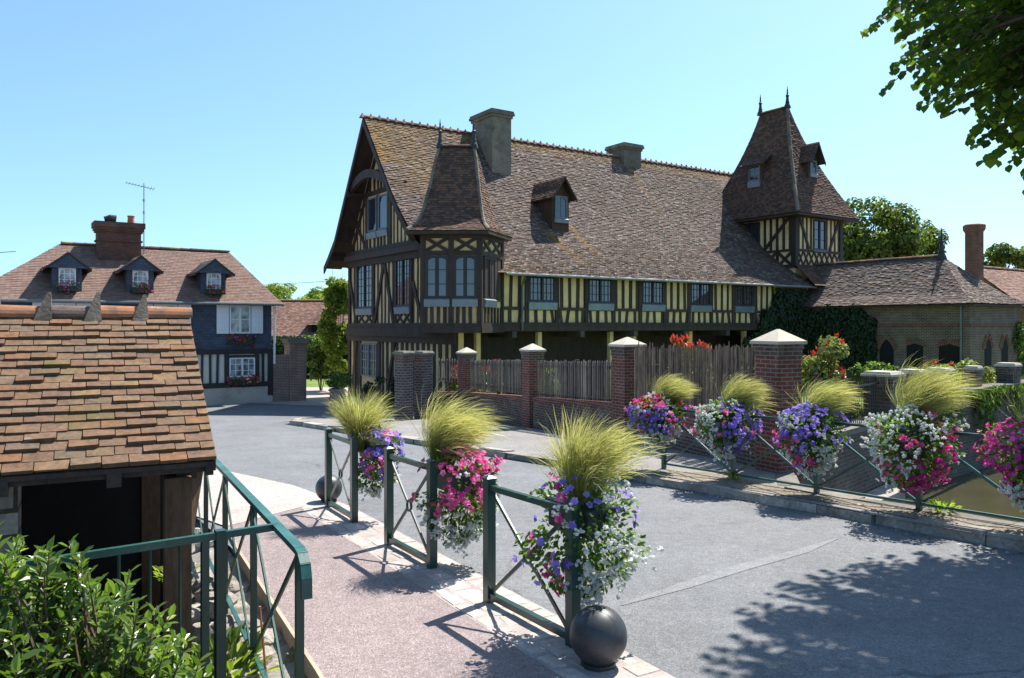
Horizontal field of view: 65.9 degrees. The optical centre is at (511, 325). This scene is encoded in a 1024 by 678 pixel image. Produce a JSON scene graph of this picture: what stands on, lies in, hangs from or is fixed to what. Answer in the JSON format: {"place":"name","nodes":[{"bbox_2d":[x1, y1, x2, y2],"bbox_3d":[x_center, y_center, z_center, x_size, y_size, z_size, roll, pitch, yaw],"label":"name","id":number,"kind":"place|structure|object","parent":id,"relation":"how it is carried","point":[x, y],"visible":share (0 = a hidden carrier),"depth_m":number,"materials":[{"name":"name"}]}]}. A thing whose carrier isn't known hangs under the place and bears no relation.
{"place":"outdoors","nodes":[
{"label":"outdoors","id":0,"kind":"place"},
{"bbox_2d":[192,518,306,677],"bbox_3d":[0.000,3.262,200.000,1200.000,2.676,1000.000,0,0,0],"label":"ground","id":1,"kind":"structure","parent":0,"point":[289,656],"depth_m":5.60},
{"bbox_2d":[1,522,278,677],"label":"railing","id":2,"kind":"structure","parent":1,"relation":"on","point":[219,536],"depth_m":4.50,"materials":[{"name":"metal"}]},
{"bbox_2d":[0,182,283,405],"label":"slate fronted house","id":3,"kind":"structure","parent":1,"relation":"on","point":[112,261],"depth_m":34.97,"materials":[{"name":"paint"}]},
{"bbox_2d":[229,305,250,333],"bbox_3d":[-12.267,-0.271,35.635,0.929,1.272,0.080,0,0,-34],"label":"window","id":4,"kind":"structure","parent":3,"relation":"in","point":[239,315],"depth_m":35.60,"materials":[{"name":"glass"}]},
{"bbox_2d":[226,333,256,347],"bbox_3d":[-12.174,0.685,35.557,1.359,0.698,0.488,0,0,-31],"label":"flower box","id":5,"kind":"object","parent":3,"relation":"attached to","point":[240,341],"visible":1,"depth_m":35.44,"materials":[{"name":"red plant"}]},
{"bbox_2d":[229,357,254,376],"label":"window","id":6,"kind":"structure","parent":3,"relation":"in","point":[236,365],"depth_m":35.67,"materials":[{"name":"white paint"}]},
{"bbox_2d":[225,371,259,386],"bbox_3d":[-12.110,2.432,35.591,1.564,0.817,0.482,0,0,-36],"label":"flower box","id":7,"kind":"object","parent":3,"relation":"attached to","point":[237,382],"visible":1,"depth_m":35.49,"materials":[{"name":"red plant"}]},
{"bbox_2d":[192,622,260,661],"bbox_3d":[-2.095,2.338,5.746,0.623,0.256,0.626,0,0,-36],"label":"weed","id":8,"kind":"object","parent":1,"relation":"on","point":[232,633],"visible":0.21,"depth_m":5.89,"materials":[{"name":"green plant"}]},
{"bbox_2d":[183,636,279,677],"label":"weed","id":9,"kind":"object","parent":1,"relation":"on","point":[241,648],"visible":0.4,"depth_m":5.42,"materials":[{"name":"green plant"}]},
{"bbox_2d":[210,614,263,630],"bbox_3d":[-2.199,2.422,6.359,0.428,0.158,0.244,0,0,0],"label":"stone","id":10,"kind":"object","parent":1,"relation":"on","point":[230,619],"visible":0.11,"depth_m":6.31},
{"bbox_2d":[226,646,275,672],"bbox_3d":[-1.899,2.403,5.662,0.370,0.156,0.279,0,0,0],"label":"stone","id":11,"kind":"object","parent":1,"relation":"on","point":[269,650],"visible":0.3,"depth_m":5.65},
{"bbox_2d":[193,458,312,677],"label":"handrail","id":12,"kind":"object","parent":1,"relation":"on","point":[301,564],"visible":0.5,"depth_m":5.36,"materials":[{"name":"metal"}]},
{"bbox_2d":[238,628,282,645],"bbox_3d":[-1.935,2.413,6.028,0.398,0.157,0.244,0,0,0],"label":"stone","id":13,"kind":"object","parent":1,"relation":"on","point":[269,636],"visible":0.26,"depth_m":5.99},
{"bbox_2d":[228,528,324,677],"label":"edging board","id":14,"kind":"object","parent":1,"relation":"on","point":[287,633],"visible":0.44,"depth_m":6.12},
{"bbox_2d":[264,282,323,299],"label":"tree","id":15,"kind":"object","parent":1,"relation":"on","point":[279,291],"visible":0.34,"depth_m":72.26,"materials":[{"name":"green plant"}]},
{"bbox_2d":[328,388,345,415],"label":"stone bollard pier","id":16,"kind":"structure","parent":1,"relation":"on","point":[335,390],"depth_m":27.38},
{"bbox_2d":[361,375,393,411],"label":"shrub","id":17,"kind":"object","parent":1,"relation":"on","point":[365,388],"visible":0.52,"depth_m":29.46,"materials":[{"name":"green plant"}]},
{"bbox_2d":[456,347,477,414],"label":"brick pier","id":18,"kind":"structure","parent":1,"relation":"on","point":[465,355],"depth_m":25.80,"materials":[{"name":"brick"}]},
{"bbox_2d":[519,344,545,427],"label":"brick pier","id":19,"kind":"structure","parent":1,"relation":"on","point":[532,355],"depth_m":21.60,"materials":[{"name":"brick"}]},
{"bbox_2d":[608,337,644,441],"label":"brick pier","id":20,"kind":"structure","parent":1,"relation":"on","point":[622,351],"depth_m":17.57,"materials":[{"name":"brick"}]},
{"bbox_2d":[801,417,904,502],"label":"canal wall","id":21,"kind":"structure","parent":1,"relation":"on","point":[861,478],"depth_m":15.12,"materials":[{"name":"stone"}]},
{"bbox_2d":[801,370,878,428],"bbox_3d":[6.150,1.400,14.855,0.085,1.100,4.517,0,0,42],"label":"picket fence","id":22,"kind":"object","parent":21,"relation":"on","point":[849,378],"visible":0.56,"depth_m":15.65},
{"bbox_2d":[843,196,933,260],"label":"tree","id":23,"kind":"object","parent":1,"relation":"on","point":[859,243],"visible":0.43,"depth_m":62.91,"materials":[{"name":"green plant"}]},
{"bbox_2d":[869,219,949,256],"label":"tree","id":24,"kind":"object","parent":1,"relation":"on","point":[932,229],"visible":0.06,"depth_m":66.45,"materials":[{"name":"green plant"}]},
{"bbox_2d":[800,223,1023,376],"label":"brick outbuilding","id":25,"kind":"structure","parent":1,"relation":"on","point":[941,308],"depth_m":37.98,"materials":[{"name":"brick"}]},
{"bbox_2d":[742,288,877,392],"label":"ivy","id":26,"kind":"object","parent":25,"relation":"attached to","point":[780,312],"visible":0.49,"depth_m":40.94,"materials":[{"name":"green plant"}]},
{"bbox_2d":[876,335,897,370],"bbox_3d":[18.361,1.545,38.714,0.068,2.110,1.181,0,0,-34],"label":"window","id":27,"kind":"structure","parent":25,"relation":"in","point":[886,349],"depth_m":38.67,"materials":[{"name":"black glass"}]},
{"bbox_2d":[905,338,923,368],"bbox_3d":[19.147,2.051,37.550,0.067,2.889,0.897,0,0,-34],"label":"doorway","id":28,"kind":"structure","parent":25,"relation":"in","point":[916,348],"depth_m":37.51,"materials":[{"name":"black brick"}]},
{"bbox_2d":[938,339,959,366],"bbox_3d":[20.052,2.049,36.207,0.068,2.894,1.049,0,0,-34],"label":"doorway","id":29,"kind":"structure","parent":25,"relation":"in","point":[948,352],"depth_m":36.20,"materials":[{"name":"black brick"}]},
{"bbox_2d":[982,334,993,365],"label":"window","id":30,"kind":"structure","parent":25,"relation":"in","point":[988,346],"depth_m":36.39,"materials":[{"name":"black glass"}]},
{"bbox_2d":[999,334,1010,361],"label":"window","id":31,"kind":"structure","parent":25,"relation":"in","point":[1004,345],"depth_m":37.25,"materials":[{"name":"black glass"}]},
{"bbox_2d":[1013,321,1023,378],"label":"climbing plant","id":32,"kind":"object","parent":25,"relation":"attached to","point":[1018,340],"visible":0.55,"depth_m":37.78,"materials":[{"name":"green plant"}]},
{"bbox_2d":[903,379,1023,489],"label":"canal wall","id":33,"kind":"structure","parent":1,"relation":"on","point":[970,457],"depth_m":19.28,"materials":[{"name":"stone"}]},
{"bbox_2d":[896,382,1023,474],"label":"trailing plant","id":34,"kind":"object","parent":33,"relation":"attached to","point":[989,401],"visible":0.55,"depth_m":19.42,"materials":[{"name":"green plant"}]},
{"bbox_2d":[984,266,1023,362],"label":"barn","id":35,"kind":"structure","parent":1,"relation":"on","point":[1007,281],"depth_m":49.73,"materials":[{"name":"brick"}]},
{"bbox_2d":[984,242,1023,268],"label":"tree","id":36,"kind":"object","parent":1,"relation":"on","point":[998,256],"visible":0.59,"depth_m":66.59,"materials":[{"name":"green plant"}]},
{"bbox_2d":[196,469,346,525],"bbox_3d":[-8.272,2.503,13.407,13.414,0.288,3.369,0,0,25],"label":"paved corner","id":37,"kind":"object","parent":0,"point":[273,497],"visible":0.33,"depth_m":11.04,"materials":[{"name":"concrete"}]},
{"bbox_2d":[315,475,341,502],"bbox_3d":[-2.500,2.236,10.780,0.360,0.397,0.360,0,0,0],"label":"stop ball","id":38,"kind":"object","parent":37,"relation":"on","point":[320,488],"visible":0.52,"depth_m":10.67,"materials":[{"name":"paint"}]},
{"bbox_2d":[253,387,363,406],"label":"lane","id":39,"kind":"structure","parent":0,"point":[315,396],"depth_m":37.59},
{"bbox_2d":[273,338,309,401],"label":"brick wall","id":40,"kind":"structure","parent":39,"relation":"on","point":[289,375],"depth_m":36.82,"materials":[{"name":"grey brick"}]},
{"bbox_2d":[302,334,343,390],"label":"shrub","id":41,"kind":"object","parent":39,"relation":"on","point":[315,354],"visible":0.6,"depth_m":43.22,"materials":[{"name":"green plant"}]},
{"bbox_2d":[316,269,347,381],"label":"shrub","id":42,"kind":"object","parent":39,"relation":"on","point":[334,341],"visible":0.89,"depth_m":41.71,"materials":[{"name":"green plant"}]},
{"bbox_2d":[306,378,331,386],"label":"lane lawn","id":43,"kind":"structure","parent":0,"point":[312,383],"depth_m":49.07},
{"bbox_2d":[271,299,347,344],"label":"barn","id":44,"kind":"structure","parent":43,"relation":"on","point":[296,317],"depth_m":61.78,"materials":[{"name":"paint"}]},
{"bbox_2d":[271,335,347,377],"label":"hedge","id":45,"kind":"object","parent":43,"relation":"on","point":[280,349],"visible":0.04,"depth_m":54.63,"materials":[{"name":"green plant"}]},
{"bbox_2d":[345,391,435,411],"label":"manor yard","id":46,"kind":"structure","parent":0,"point":[392,407],"depth_m":36.81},
{"bbox_2d":[323,86,858,409],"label":"half timbered manor","id":47,"kind":"structure","parent":46,"relation":"on","point":[488,237],"depth_m":37.51,"materials":[{"name":"tile"}]},
{"bbox_2d":[355,265,371,314],"bbox_3d":[-7.144,-1.730,38.121,0.130,2.440,1.920,0,0,-34],"label":"window","id":48,"kind":"structure","parent":47,"relation":"in","point":[364,273],"depth_m":38.10,"materials":[{"name":"clear glass"}]},
{"bbox_2d":[361,343,376,377],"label":"window","id":49,"kind":"structure","parent":47,"relation":"in","point":[368,350],"depth_m":37.67,"materials":[{"name":"clear glass"}]},
{"bbox_2d":[366,196,376,239],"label":"window","id":50,"kind":"structure","parent":47,"relation":"in","point":[371,202],"depth_m":37.47,"materials":[{"name":"clear glass"}]},
{"bbox_2d":[376,193,388,236],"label":"window","id":51,"kind":"structure","parent":47,"relation":"in","point":[383,228],"depth_m":36.40,"materials":[{"name":"clear glass"}]},
{"bbox_2d":[393,259,409,313],"bbox_3d":[-4.828,-1.730,34.689,0.130,2.440,1.500,0,0,-34],"label":"window","id":52,"kind":"structure","parent":47,"relation":"in","point":[402,268],"depth_m":34.68,"materials":[{"name":"clear glass"}]},
{"bbox_2d":[528,276,557,309],"bbox_3d":[1.288,-1.380,32.984,1.460,1.440,0.130,0,0,-34],"label":"window","id":53,"kind":"structure","parent":47,"relation":"in","point":[542,290],"depth_m":32.98,"materials":[{"name":"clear glass"}]},
{"bbox_2d":[588,279,613,310],"bbox_3d":[3.915,-1.380,34.758,1.460,1.440,0.130,0,0,-34],"label":"window","id":54,"kind":"structure","parent":47,"relation":"in","point":[600,290],"depth_m":34.76,"materials":[{"name":"clear glass"}]},
{"bbox_2d":[642,281,665,310],"bbox_3d":[6.543,-1.380,36.532,1.460,1.440,0.130,0,0,-34],"label":"window","id":55,"kind":"structure","parent":47,"relation":"in","point":[652,292],"depth_m":36.52,"materials":[{"name":"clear glass"}]},
{"bbox_2d":[690,283,711,311],"bbox_3d":[9.170,-1.380,38.305,1.460,1.440,0.130,0,0,-34],"label":"window","id":56,"kind":"structure","parent":47,"relation":"in","point":[700,293],"depth_m":38.31,"materials":[{"name":"clear glass"}]},
{"bbox_2d":[735,285,754,312],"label":"window","id":57,"kind":"structure","parent":47,"relation":"in","point":[743,293],"depth_m":40.07,"materials":[{"name":"clear glass"}]},
{"bbox_2d":[228,507,561,677],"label":"path","id":58,"kind":"structure","parent":0,"point":[367,615],"depth_m":6.11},
{"bbox_2d":[303,505,675,677],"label":"cobble strip","id":59,"kind":"object","parent":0,"point":[557,646],"visible":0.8,"depth_m":6.63,"materials":[{"name":"stone"}]},
{"bbox_2d":[570,605,626,671],"bbox_3d":[0.575,2.080,5.260,0.384,0.421,0.384,0,0,0],"label":"stop ball","id":60,"kind":"object","parent":59,"relation":"on","point":[598,637],"visible":1,"depth_m":5.13,"materials":[{"name":"paint"}]},
{"bbox_2d":[0,0,1023,298],"label":"sky","id":61,"kind":"structure","parent":0,"point":[242,121],"materials":[{"name":"blue"}]},
{"bbox_2d":[196,403,1023,677],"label":"road","id":62,"kind":"structure","parent":0,"point":[855,599],"depth_m":7.28,"materials":[{"name":"asphalt"}]},
{"bbox_2d":[324,427,357,522],"bbox_3d":[-2.161,1.887,9.960,0.092,1.136,1.169,0,0,-29],"label":"street barrier","id":63,"kind":"object","parent":62,"relation":"on","point":[352,514],"visible":1,"depth_m":9.81,"materials":[{"name":"metal"}]},
{"bbox_2d":[346,424,404,500],"bbox_3d":[-1.637,1.652,9.609,0.741,0.938,0.692,0,0,39],"label":"flower basket","id":64,"kind":"object","parent":63,"relation":"attached to","point":[373,453],"visible":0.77,"depth_m":9.48,"materials":[{"name":"plant"}]},
{"bbox_2d":[320,384,406,453],"bbox_3d":[-1.845,1.119,9.680,1.162,0.876,1.140,0,0,11],"label":"grass tuft","id":65,"kind":"object","parent":64,"relation":"in","point":[358,418],"visible":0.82,"depth_m":9.56,"materials":[{"name":"plant"}]},
{"bbox_2d":[383,446,436,568],"bbox_3d":[-1.040,1.836,7.990,0.092,1.135,1.148,0,0,-32],"label":"street barrier","id":66,"kind":"object","parent":62,"relation":"on","point":[429,558],"visible":0.94,"depth_m":7.95,"materials":[{"name":"metal"}]},
{"bbox_2d":[410,440,505,558],"bbox_3d":[-0.521,1.689,7.630,0.816,1.161,0.814,0,0,36],"label":"flower basket","id":67,"kind":"object","parent":66,"relation":"attached to","point":[456,483],"visible":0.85,"depth_m":7.46,"materials":[{"name":"plant"}]},
{"bbox_2d":[404,378,510,474],"bbox_3d":[-0.553,0.993,7.776,1.192,0.951,1.019,0,0,0],"label":"grass tuft","id":68,"kind":"object","parent":67,"relation":"on","point":[450,429],"visible":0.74,"depth_m":7.67,"materials":[{"name":"plant"}]},
{"bbox_2d":[482,475,581,647],"bbox_3d":[0.121,1.786,6.065,0.092,1.137,1.242,0,0,-33],"label":"street barrier","id":69,"kind":"object","parent":62,"relation":"on","point":[491,488],"visible":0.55,"depth_m":6.05,"materials":[{"name":"metal"}]},
{"bbox_2d":[512,472,663,609],"bbox_3d":[0.451,1.567,5.788,0.891,1.034,1.006,0,0,-45],"label":"flower basket","id":70,"kind":"object","parent":69,"relation":"attached to","point":[598,521],"visible":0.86,"depth_m":5.61,"materials":[{"name":"plant"}]},
{"bbox_2d":[522,403,686,506],"bbox_3d":[0.613,0.964,5.704,1.115,0.824,0.987,0,0,42],"label":"grass tuft","id":71,"kind":"object","parent":70,"relation":"in","point":[593,462],"visible":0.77,"depth_m":5.66,"materials":[{"name":"plant"}]},
{"bbox_2d":[289,417,1023,551],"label":"kerb","id":72,"kind":"structure","parent":62,"relation":"on","point":[1010,543],"depth_m":10.02,"materials":[{"name":"concrete"}]},
{"bbox_2d":[620,538,837,604],"bbox_3d":[2.248,2.328,7.627,3.517,0.059,0.186,0,0,-39],"label":"road patch seam","id":73,"kind":"object","parent":62,"relation":"on","point":[721,573],"visible":1,"depth_m":7.46,"materials":[{"name":"concrete"}]},
{"bbox_2d":[287,410,1019,540],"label":"pavement","id":74,"kind":"structure","parent":0,"point":[522,441],"depth_m":15.24,"materials":[{"name":"concrete"}]},
{"bbox_2d":[325,371,353,401],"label":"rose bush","id":75,"kind":"object","parent":74,"relation":"on","point":[342,379],"visible":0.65,"depth_m":27.62,"materials":[{"name":"green plant"}]},
{"bbox_2d":[392,351,415,419],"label":"brick pier","id":76,"kind":"structure","parent":74,"relation":"on","point":[403,378],"depth_m":24.85,"materials":[{"name":"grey brick"}]},
{"bbox_2d":[414,351,434,418],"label":"brick pier","id":77,"kind":"structure","parent":74,"relation":"on","point":[423,360],"depth_m":25.43,"materials":[{"name":"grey brick"}]},
{"bbox_2d":[435,391,457,416],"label":"brick wall","id":78,"kind":"structure","parent":74,"relation":"on","point":[445,395],"depth_m":26.19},
{"bbox_2d":[438,358,457,391],"bbox_3d":[-2.095,2.129,26.351,0.779,2.098,0.152,0,0,26],"label":"picket fence","id":79,"kind":"object","parent":78,"relation":"on","point":[448,378],"visible":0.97,"depth_m":26.31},
{"bbox_2d":[465,392,521,426],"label":"brick wall","id":80,"kind":"structure","parent":74,"relation":"on","point":[507,405],"depth_m":23.31,"materials":[{"name":"brick"}]},
{"bbox_2d":[470,359,521,394],"bbox_3d":[-0.415,1.998,23.917,0.135,2.091,4.070,0,0,-26],"label":"picket fence","id":81,"kind":"object","parent":80,"relation":"on","point":[501,376],"visible":0.86,"depth_m":23.91,"materials":[{"name":"wood"}]},
{"bbox_2d":[532,397,611,437],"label":"brick wall","id":82,"kind":"structure","parent":74,"relation":"on","point":[543,407],"depth_m":19.83,"materials":[{"name":"brick"}]},
{"bbox_2d":[538,359,611,401],"bbox_3d":[1.629,1.806,19.819,0.135,2.026,3.878,0,0,-27],"label":"picket fence","id":83,"kind":"object","parent":82,"relation":"on","point":[557,380],"visible":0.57,"depth_m":19.87,"materials":[{"name":"wood"}]},
{"bbox_2d":[626,411,754,466],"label":"brick wall","id":84,"kind":"structure","parent":74,"relation":"on","point":[686,439],"depth_m":14.96,"materials":[{"name":"brick"}]},
{"bbox_2d":[633,341,754,424],"bbox_3d":[3.466,1.434,15.325,0.092,2.308,4.720,0,0,-19],"label":"picket fence","id":85,"kind":"object","parent":84,"relation":"on","point":[679,361],"visible":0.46,"depth_m":15.12,"materials":[{"name":"wood"}]},
{"bbox_2d":[750,329,806,483],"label":"brick pier","id":86,"kind":"structure","parent":74,"relation":"on","point":[778,354],"depth_m":12.66,"materials":[{"name":"brick"}]},
{"bbox_2d":[753,389,860,416],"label":"garden lawn","id":87,"kind":"structure","parent":0,"point":[812,400],"depth_m":36.38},
{"bbox_2d":[670,333,753,388],"bbox_3d":[4.489,1.363,16.671,2.504,2.418,1.151,0,0,0],"label":"shrub","id":88,"kind":"object","parent":87,"relation":"on","point":[674,339],"visible":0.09,"depth_m":16.60,"materials":[{"name":"red plant"}]},
{"bbox_2d":[801,333,852,420],"bbox_3d":[6.376,1.325,16.115,1.053,2.370,0.973,0,0,0],"label":"shrub","id":89,"kind":"object","parent":87,"relation":"on","point":[814,363],"visible":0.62,"depth_m":16.02,"materials":[{"name":"green plant"}]},
{"bbox_2d":[823,362,868,421],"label":"shrub","id":90,"kind":"object","parent":87,"relation":"on","point":[857,369],"visible":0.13,"depth_m":17.39,"materials":[{"name":"green plant"}]},
{"bbox_2d":[854,360,898,395],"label":"shrub","id":91,"kind":"object","parent":87,"relation":"on","point":[874,365],"visible":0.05,"depth_m":20.35,"materials":[{"name":"green plant"}]},
{"bbox_2d":[954,357,995,386],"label":"shrub","id":92,"kind":"object","parent":87,"relation":"on","point":[990,377],"visible":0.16,"depth_m":21.73,"materials":[{"name":"green plant"}]},
{"bbox_2d":[650,472,1023,535],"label":"verge","id":93,"kind":"structure","parent":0,"point":[741,483],"depth_m":10.49,"materials":[{"name":"concrete"}]},
{"bbox_2d":[860,0,1023,194],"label":"lime tree","id":94,"kind":"object","parent":93,"relation":"on","point":[992,63],"visible":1,"depth_m":7.45,"materials":[{"name":"green plant"}]},
{"bbox_2d":[925,496,964,512],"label":"weed","id":95,"kind":"object","parent":93,"relation":"on","point":[939,501],"visible":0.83,"depth_m":9.56,"materials":[{"name":"green plant"}]},
{"bbox_2d":[775,471,1023,528],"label":"quay","id":96,"kind":"structure","parent":0,"point":[789,476],"depth_m":10.11,"materials":[{"name":"stone"}]},
{"bbox_2d":[661,408,1023,521],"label":"canal railing","id":97,"kind":"object","parent":96,"relation":"on","point":[918,501],"visible":0.43,"depth_m":10.48,"materials":[{"name":"metal"}]},
{"bbox_2d":[624,391,693,451],"bbox_3d":[2.403,1.561,12.842,1.051,0.984,0.947,0,0,27],"label":"flower basket","id":98,"kind":"object","parent":97,"relation":"attached to","point":[657,414],"visible":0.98,"depth_m":12.69,"materials":[{"name":"plant"}]},
{"bbox_2d":[647,373,703,404],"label":"grass tuft","id":99,"kind":"object","parent":98,"relation":"in","point":[676,388],"visible":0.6,"depth_m":12.92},
{"bbox_2d":[688,396,765,464],"bbox_3d":[3.130,1.567,11.742,1.071,1.017,0.979,0,0,36],"label":"flower basket","id":100,"kind":"object","parent":97,"relation":"attached to","point":[724,421],"visible":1,"depth_m":11.61,"materials":[{"name":"plant"}]},
{"bbox_2d":[715,372,778,411],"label":"grass tuft","id":101,"kind":"object","parent":100,"relation":"in","point":[749,394],"visible":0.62,"depth_m":11.81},
{"bbox_2d":[771,400,853,480],"bbox_3d":[3.971,1.551,10.700,0.941,1.060,1.012,0,0,-40],"label":"flower basket","id":102,"kind":"object","parent":97,"relation":"attached to","point":[808,435],"visible":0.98,"depth_m":10.51,"materials":[{"name":"plant"}]},
{"bbox_2d":[768,372,867,416],"bbox_3d":[4.304,0.976,10.885,1.081,0.742,1.208,0,0,-45],"label":"grass tuft","id":103,"kind":"object","parent":102,"relation":"in","point":[831,397],"visible":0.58,"depth_m":10.72,"materials":[{"name":"plant"}]},
{"bbox_2d":[859,404,969,495],"bbox_3d":[4.792,1.506,9.566,1.212,1.107,1.082,0,0,42],"label":"flower basket","id":104,"kind":"object","parent":97,"relation":"attached to","point":[909,445],"visible":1,"depth_m":9.40,"materials":[{"name":"plant"}]},
{"bbox_2d":[880,354,990,425],"bbox_3d":[5.208,0.807,9.747,1.286,1.022,1.242,0,0,0],"label":"grass tuft","id":105,"kind":"object","parent":104,"relation":"in","point":[927,392],"visible":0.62,"depth_m":9.60,"materials":[{"name":"plant"}]},
{"bbox_2d":[971,415,1023,511],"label":"flower basket","id":106,"kind":"object","parent":97,"relation":"attached to","point":[1010,470],"visible":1,"depth_m":8.43,"materials":[{"name":"plant"}]},
{"bbox_2d":[900,460,1023,522],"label":"water","id":107,"kind":"structure","parent":0,"point":[979,493],"depth_m":16.49,"materials":[{"name":"liquid"}]},
{"bbox_2d":[860,370,905,484],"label":"brick pier","id":108,"kind":"structure","parent":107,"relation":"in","point":[884,404],"depth_m":16.50,"materials":[{"name":"brick"}]},
{"bbox_2d":[963,365,983,385],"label":"brick pier","id":109,"kind":"structure","parent":107,"relation":"in","point":[969,369],"depth_m":20.09,"materials":[{"name":"brick"}]},
{"bbox_2d":[994,362,1022,382],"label":"brick pier","id":110,"kind":"structure","parent":107,"relation":"in","point":[1005,371],"depth_m":21.25,"materials":[{"name":"brick"}]},
{"label":"wash house yard","id":111,"kind":"structure","parent":0,"visible":0},
{"bbox_2d":[0,520,213,677],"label":"laurel bush","id":112,"kind":"object","parent":111,"relation":"on","point":[42,633],"visible":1,"depth_m":3.01,"materials":[{"name":"green plant"}]},
{"bbox_2d":[0,292,216,676],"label":"wash house","id":113,"kind":"structure","parent":111,"relation":"on","point":[106,439],"depth_m":5.79,"materials":[{"name":"tile"}]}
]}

